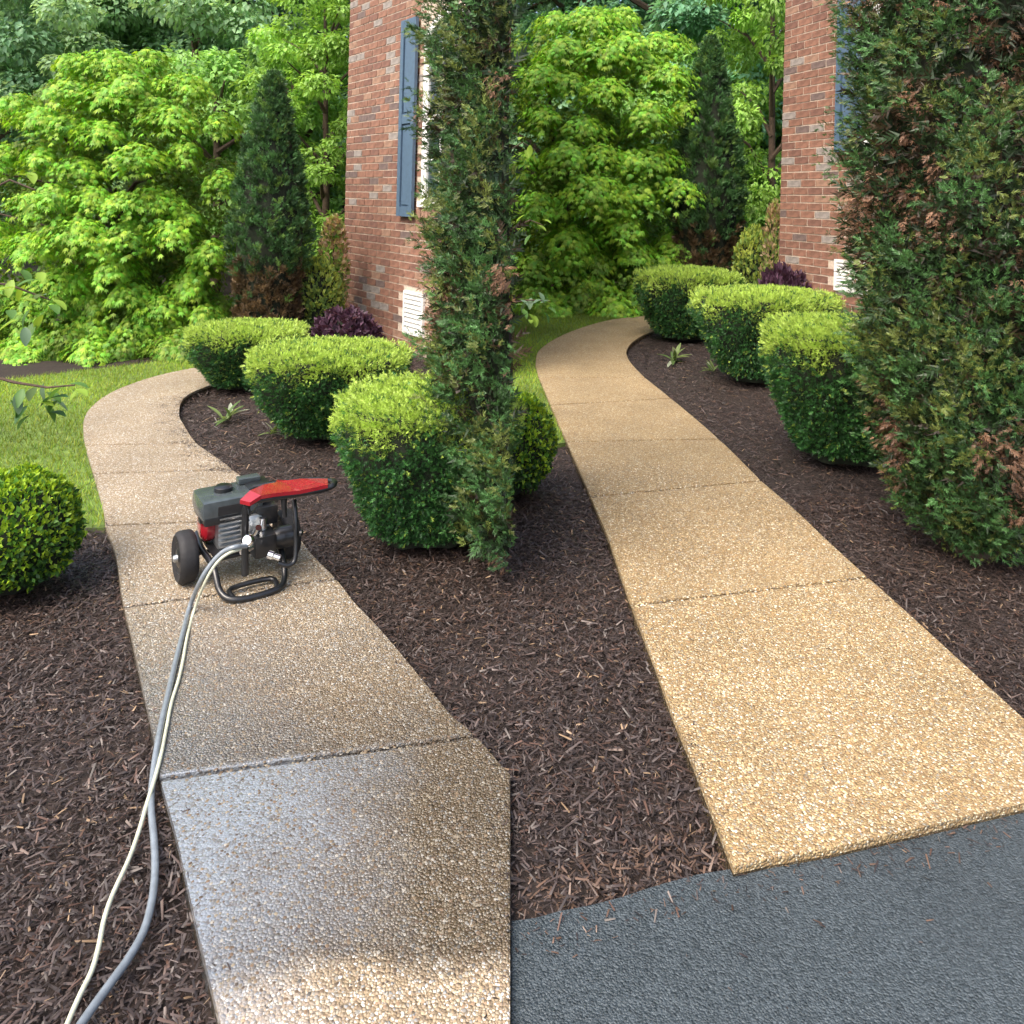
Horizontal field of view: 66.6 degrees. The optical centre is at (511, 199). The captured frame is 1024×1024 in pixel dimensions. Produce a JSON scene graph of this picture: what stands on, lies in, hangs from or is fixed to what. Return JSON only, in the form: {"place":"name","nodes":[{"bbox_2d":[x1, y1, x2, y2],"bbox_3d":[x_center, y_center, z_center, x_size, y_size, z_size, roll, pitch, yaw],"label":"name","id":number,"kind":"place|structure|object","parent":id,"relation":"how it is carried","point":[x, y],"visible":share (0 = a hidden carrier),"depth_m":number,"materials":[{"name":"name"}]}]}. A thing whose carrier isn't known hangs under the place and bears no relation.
{"place":"outdoors","nodes":[
{"label":"outdoors","id":0,"kind":"place"},
{"bbox_2d":[0,360,193,533],"bbox_3d":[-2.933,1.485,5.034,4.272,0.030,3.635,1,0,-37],"label":"lawn","id":1,"kind":"structure","parent":0,"point":[101,526],"depth_m":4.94,"materials":[{"name":"plant"}]},
{"bbox_2d":[83,368,509,1023],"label":"path","id":2,"kind":"structure","parent":0,"point":[319,760],"depth_m":2.01,"materials":[{"name":"brown concrete"}]},
{"bbox_2d":[171,473,337,602],"bbox_3d":[-1.022,1.287,3.084,0.538,0.417,0.474,1,0,-38],"label":"pressure washer","id":3,"kind":"object","parent":2,"relation":"on","point":[242,509],"visible":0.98,"depth_m":3.02,"materials":[{"name":"metal"}]},
{"bbox_2d":[0,233,627,282],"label":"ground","id":4,"kind":"structure","parent":0,"point":[29,265],"depth_m":15.70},
{"bbox_2d":[0,0,135,234],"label":"woodland tree","id":5,"kind":"object","parent":4,"relation":"on","point":[10,5],"visible":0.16,"depth_m":14.91,"materials":[{"name":"green plant"}]},
{"bbox_2d":[0,0,146,202],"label":"woodland tree","id":6,"kind":"object","parent":4,"relation":"on","point":[25,7],"depth_m":19.21,"materials":[{"name":"green plant"}]},
{"bbox_2d":[0,0,242,200],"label":"woodland tree","id":7,"kind":"object","parent":4,"relation":"on","point":[31,28],"visible":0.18,"depth_m":14.56,"materials":[{"name":"green plant"}]},
{"bbox_2d":[0,47,244,366],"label":"maple","id":8,"kind":"object","parent":4,"relation":"on","point":[130,306],"visible":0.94,"depth_m":7.43,"materials":[{"name":"green plant"}]},
{"bbox_2d":[30,0,322,263],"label":"woodland tree","id":9,"kind":"object","parent":4,"relation":"on","point":[188,16],"visible":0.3,"depth_m":13.95,"materials":[{"name":"green plant"}]},
{"bbox_2d":[103,44,329,292],"bbox_3d":[-4.502,-0.394,12.079,3.334,3.861,3.054,1,0,18],"label":"thicket","id":10,"kind":"object","parent":4,"relation":"on","point":[217,68],"visible":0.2,"depth_m":11.51,"materials":[{"name":"green plant"}]},
{"bbox_2d":[108,0,336,172],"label":"woodland tree","id":11,"kind":"object","parent":4,"relation":"on","point":[249,1],"depth_m":18.89,"materials":[{"name":"green plant"}]},
{"bbox_2d":[113,0,349,198],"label":"woodland tree","id":12,"kind":"object","parent":4,"relation":"on","point":[208,43],"visible":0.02,"depth_m":15.53,"materials":[{"name":"green plant"}]},
{"bbox_2d":[187,22,348,264],"bbox_3d":[-3.728,-0.647,13.287,3.512,4.440,3.834,1,0,34],"label":"thicket","id":13,"kind":"object","parent":4,"relation":"on","point":[314,118],"visible":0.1,"depth_m":12.60,"materials":[{"name":"green plant"}]},
{"bbox_2d":[219,0,349,209],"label":"woodland tree","id":14,"kind":"object","parent":4,"relation":"on","point":[342,206],"visible":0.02,"depth_m":18.17,"materials":[{"name":"green plant"}]},
{"bbox_2d":[227,0,350,280],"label":"young tree","id":15,"kind":"object","parent":4,"relation":"on","point":[326,49],"visible":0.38,"depth_m":10.85,"materials":[{"name":"green plant"}]},
{"bbox_2d":[0,0,760,248],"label":"woodland","id":16,"kind":"object","parent":4,"relation":"on","point":[556,8],"depth_m":24.43,"materials":[{"name":"green plant"}]},
{"bbox_2d":[343,0,510,356],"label":"brick house","id":17,"kind":"structure","parent":4,"relation":"on","point":[383,175],"depth_m":8.44,"materials":[{"name":"red brick"}]},
{"bbox_2d":[417,4,464,206],"bbox_3d":[-0.592,-0.887,7.385,0.070,1.929,1.020,1,0,-37],"label":"window","id":18,"kind":"structure","parent":17,"relation":"in","point":[425,86],"depth_m":7.70,"materials":[{"name":"white paint"}]},
{"bbox_2d":[509,0,608,194],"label":"woodland tree","id":19,"kind":"object","parent":4,"relation":"on","point":[532,8],"depth_m":20.28,"materials":[{"name":"green plant"}]},
{"bbox_2d":[509,5,707,318],"bbox_3d":[0.630,-0.459,12.373,5.684,4.983,4.339,2,0,0],"label":"maple","id":20,"kind":"object","parent":4,"relation":"on","point":[566,278],"visible":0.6,"depth_m":10.98,"materials":[{"name":"green plant"}]},
{"bbox_2d":[509,0,730,221],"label":"woodland tree","id":21,"kind":"object","parent":4,"relation":"on","point":[546,8],"visible":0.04,"depth_m":19.18,"materials":[{"name":"green plant"}]},
{"bbox_2d":[518,0,783,226],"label":"woodland tree","id":22,"kind":"object","parent":4,"relation":"on","point":[672,18],"visible":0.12,"depth_m":16.17,"materials":[{"name":"green plant"}]},
{"bbox_2d":[569,42,768,261],"bbox_3d":[2.970,-0.746,16.450,3.970,5.019,4.334,2,0,-41],"label":"thicket","id":23,"kind":"object","parent":4,"relation":"on","point":[666,101],"visible":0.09,"depth_m":15.25,"materials":[{"name":"green plant"}]},
{"bbox_2d":[602,0,785,201],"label":"woodland tree","id":24,"kind":"object","parent":4,"relation":"on","point":[657,19],"visible":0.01,"depth_m":21.37,"materials":[{"name":"green plant"}]},
{"bbox_2d":[665,41,783,253],"bbox_3d":[4.884,-0.787,16.670,4.501,5.212,4.122,1,0,-25],"label":"thicket","id":25,"kind":"object","parent":4,"relation":"on","point":[760,219],"visible":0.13,"depth_m":15.42,"materials":[{"name":"green plant"}]},
{"bbox_2d":[679,0,782,219],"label":"woodland tree","id":26,"kind":"object","parent":4,"relation":"on","point":[735,81],"visible":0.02,"depth_m":17.13,"materials":[{"name":"green plant"}]},
{"bbox_2d":[699,0,785,248],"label":"young tree","id":27,"kind":"object","parent":4,"relation":"on","point":[771,15],"visible":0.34,"depth_m":13.77,"materials":[{"name":"green plant"}]},
{"bbox_2d":[779,0,884,313],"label":"brick house","id":28,"kind":"structure","parent":4,"relation":"on","point":[811,66],"depth_m":7.95,"materials":[{"name":"red brick"}]},
{"bbox_2d":[316,213,351,307],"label":"shrub","id":29,"kind":"object","parent":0,"point":[334,223],"visible":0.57,"depth_m":8.55,"materials":[{"name":"green plant"}]},
{"bbox_2d":[0,270,1023,1023],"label":"mulch bed","id":30,"kind":"object","parent":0,"point":[62,366],"visible":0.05,"depth_m":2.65,"materials":[{"name":"brown wood"}]},
{"bbox_2d":[0,461,87,597],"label":"boxwood","id":31,"kind":"object","parent":30,"relation":"on","point":[42,525],"visible":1,"depth_m":2.91,"materials":[{"name":"green plant"}]},
{"bbox_2d":[0,172,88,429],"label":"sapling","id":32,"kind":"object","parent":30,"relation":"on","point":[26,333],"visible":1,"depth_m":3.05,"materials":[{"name":"green plant"}]},
{"bbox_2d":[64,549,241,1023],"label":"hose","id":33,"kind":"object","parent":30,"relation":"on","point":[73,1009],"visible":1,"depth_m":1.86,"materials":[{"name":"white rubber"}]},
{"bbox_2d":[76,544,247,1023],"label":"hose","id":34,"kind":"object","parent":30,"relation":"on","point":[103,993],"visible":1,"depth_m":1.84,"materials":[{"name":"grey rubber"}]},
{"bbox_2d":[208,400,248,425],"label":"garden plant","id":35,"kind":"object","parent":30,"relation":"on","point":[230,412],"visible":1,"depth_m":5.34,"materials":[{"name":"green plant"}]},
{"bbox_2d":[177,316,310,390],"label":"hedge","id":36,"kind":"object","parent":30,"relation":"on","point":[215,350],"visible":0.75,"depth_m":5.96,"materials":[{"name":"green plant"}]},
{"bbox_2d":[220,68,322,321],"bbox_3d":[-2.387,0.111,7.691,0.934,2.858,0.919,2,0,44],"label":"conifer","id":37,"kind":"object","parent":30,"relation":"on","point":[269,221],"visible":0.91,"depth_m":7.48,"materials":[{"name":"green plant"}]},
{"bbox_2d":[258,422,284,435],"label":"garden plant","id":38,"kind":"object","parent":30,"relation":"on","point":[274,430],"visible":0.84,"depth_m":5.03,"materials":[{"name":"green plant"}]},
{"bbox_2d":[88,345,512,537],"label":"mulch chips","id":39,"kind":"object","parent":30,"relation":"on","point":[313,525],"visible":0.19,"depth_m":4.69,"materials":[{"name":"brown wood"}]},
{"bbox_2d":[293,253,345,332],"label":"yellow shrub","id":40,"kind":"object","parent":30,"relation":"on","point":[322,289],"visible":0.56,"depth_m":7.92,"materials":[{"name":"green plant"}]},
{"bbox_2d":[239,333,415,440],"bbox_3d":[-1.184,1.224,5.058,1.126,0.654,0.935,1,0,-9],"label":"hedge","id":41,"kind":"object","parent":30,"relation":"on","point":[298,381],"visible":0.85,"depth_m":4.75,"materials":[{"name":"green plant"}]},
{"bbox_2d":[307,304,384,339],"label":"purple shrub","id":42,"kind":"object","parent":30,"relation":"on","point":[352,320],"visible":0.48,"depth_m":6.63,"materials":[{"name":"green plant"}]},
{"bbox_2d":[326,370,527,549],"bbox_3d":[-0.382,1.192,3.546,0.886,0.761,0.837,2,0,-7],"label":"hedge","id":43,"kind":"object","parent":30,"relation":"on","point":[391,459],"visible":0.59,"depth_m":3.27,"materials":[{"name":"green plant"}]},
{"bbox_2d":[400,0,534,573],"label":"arborvitae","id":44,"kind":"object","parent":30,"relation":"on","point":[475,188],"visible":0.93,"depth_m":3.14,"materials":[{"name":"green plant"}]},
{"bbox_2d":[509,137,555,327],"bbox_3d":[0.051,0.501,4.588,0.432,2.201,0.190,2,0,10],"label":"sapling","id":45,"kind":"object","parent":30,"relation":"on","point":[528,152],"visible":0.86,"depth_m":4.57,"materials":[{"name":"green plant"}]},
{"bbox_2d":[509,388,559,496],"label":"boxwood","id":46,"kind":"object","parent":30,"relation":"on","point":[534,455],"visible":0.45,"depth_m":3.96,"materials":[{"name":"green plant"}]},
{"bbox_2d":[658,343,691,365],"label":"garden plant","id":47,"kind":"object","parent":30,"relation":"on","point":[675,353],"visible":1,"depth_m":7.71,"materials":[{"name":"green plant"}]},
{"bbox_2d":[631,264,747,341],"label":"hedge","id":48,"kind":"object","parent":30,"relation":"on","point":[664,298],"visible":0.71,"depth_m":8.62,"materials":[{"name":"green plant"}]},
{"bbox_2d":[700,360,717,371],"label":"garden plant","id":49,"kind":"object","parent":30,"relation":"on","point":[710,365],"visible":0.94,"depth_m":7.32,"materials":[{"name":"green plant"}]},
{"bbox_2d":[509,313,916,516],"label":"mulch chips","id":50,"kind":"object","parent":30,"relation":"on","point":[753,451],"visible":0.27,"depth_m":5.11,"materials":[{"name":"brown wood"}]},
{"bbox_2d":[731,222,778,284],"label":"yellow shrub","id":51,"kind":"object","parent":30,"relation":"on","point":[746,257],"visible":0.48,"depth_m":9.75,"materials":[{"name":"green plant"}]},
{"bbox_2d":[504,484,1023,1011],"bbox_3d":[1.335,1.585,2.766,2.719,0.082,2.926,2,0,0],"label":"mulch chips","id":52,"kind":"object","parent":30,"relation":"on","point":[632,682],"visible":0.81,"depth_m":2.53,"materials":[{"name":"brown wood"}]},
{"bbox_2d":[685,283,845,384],"bbox_3d":[2.235,1.194,6.909,1.381,0.918,0.935,1,0,-3],"label":"hedge","id":53,"kind":"object","parent":30,"relation":"on","point":[732,315],"visible":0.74,"depth_m":6.63,"materials":[{"name":"green plant"}]},
{"bbox_2d":[756,198,779,280],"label":"rose bush","id":54,"kind":"object","parent":30,"relation":"on","point":[773,214],"visible":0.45,"depth_m":8.97,"materials":[{"name":"green plant"}]},
{"bbox_2d":[757,260,811,288],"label":"purple shrub","id":55,"kind":"object","parent":30,"relation":"on","point":[781,274],"visible":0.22,"depth_m":7.88,"materials":[{"name":"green plant"}]},
{"bbox_2d":[754,309,890,465],"bbox_3d":[2.049,1.169,4.794,1.063,0.951,0.963,1,0,9],"label":"hedge","id":56,"kind":"object","parent":30,"relation":"on","point":[808,367],"visible":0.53,"depth_m":4.56,"materials":[{"name":"green plant"}]},
{"bbox_2d":[811,0,1023,568],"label":"arborvitae","id":57,"kind":"object","parent":30,"relation":"on","point":[941,108],"visible":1,"depth_m":3.25,"materials":[{"name":"green plant"}]},
{"bbox_2d":[511,312,638,447],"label":"lawn","id":58,"kind":"structure","parent":0,"point":[562,444],"depth_m":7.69,"materials":[{"name":"plant"}]},
{"bbox_2d":[662,34,751,271],"bbox_3d":[2.809,-0.359,11.211,1.250,4.116,1.270,2,0,20],"label":"conifer","id":59,"kind":"object","parent":58,"relation":"on","point":[710,148],"visible":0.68,"depth_m":10.89,"materials":[{"name":"green plant"}]},
{"bbox_2d":[511,813,1023,1023],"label":"driveway","id":60,"kind":"structure","parent":0,"point":[957,964],"depth_m":1.63,"materials":[{"name":"grey asphalt"}]},
{"bbox_2d":[536,316,1023,876],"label":"path","id":61,"kind":"structure","parent":0,"point":[770,694],"depth_m":2.64,"materials":[{"name":"beige concrete"}]}
]}

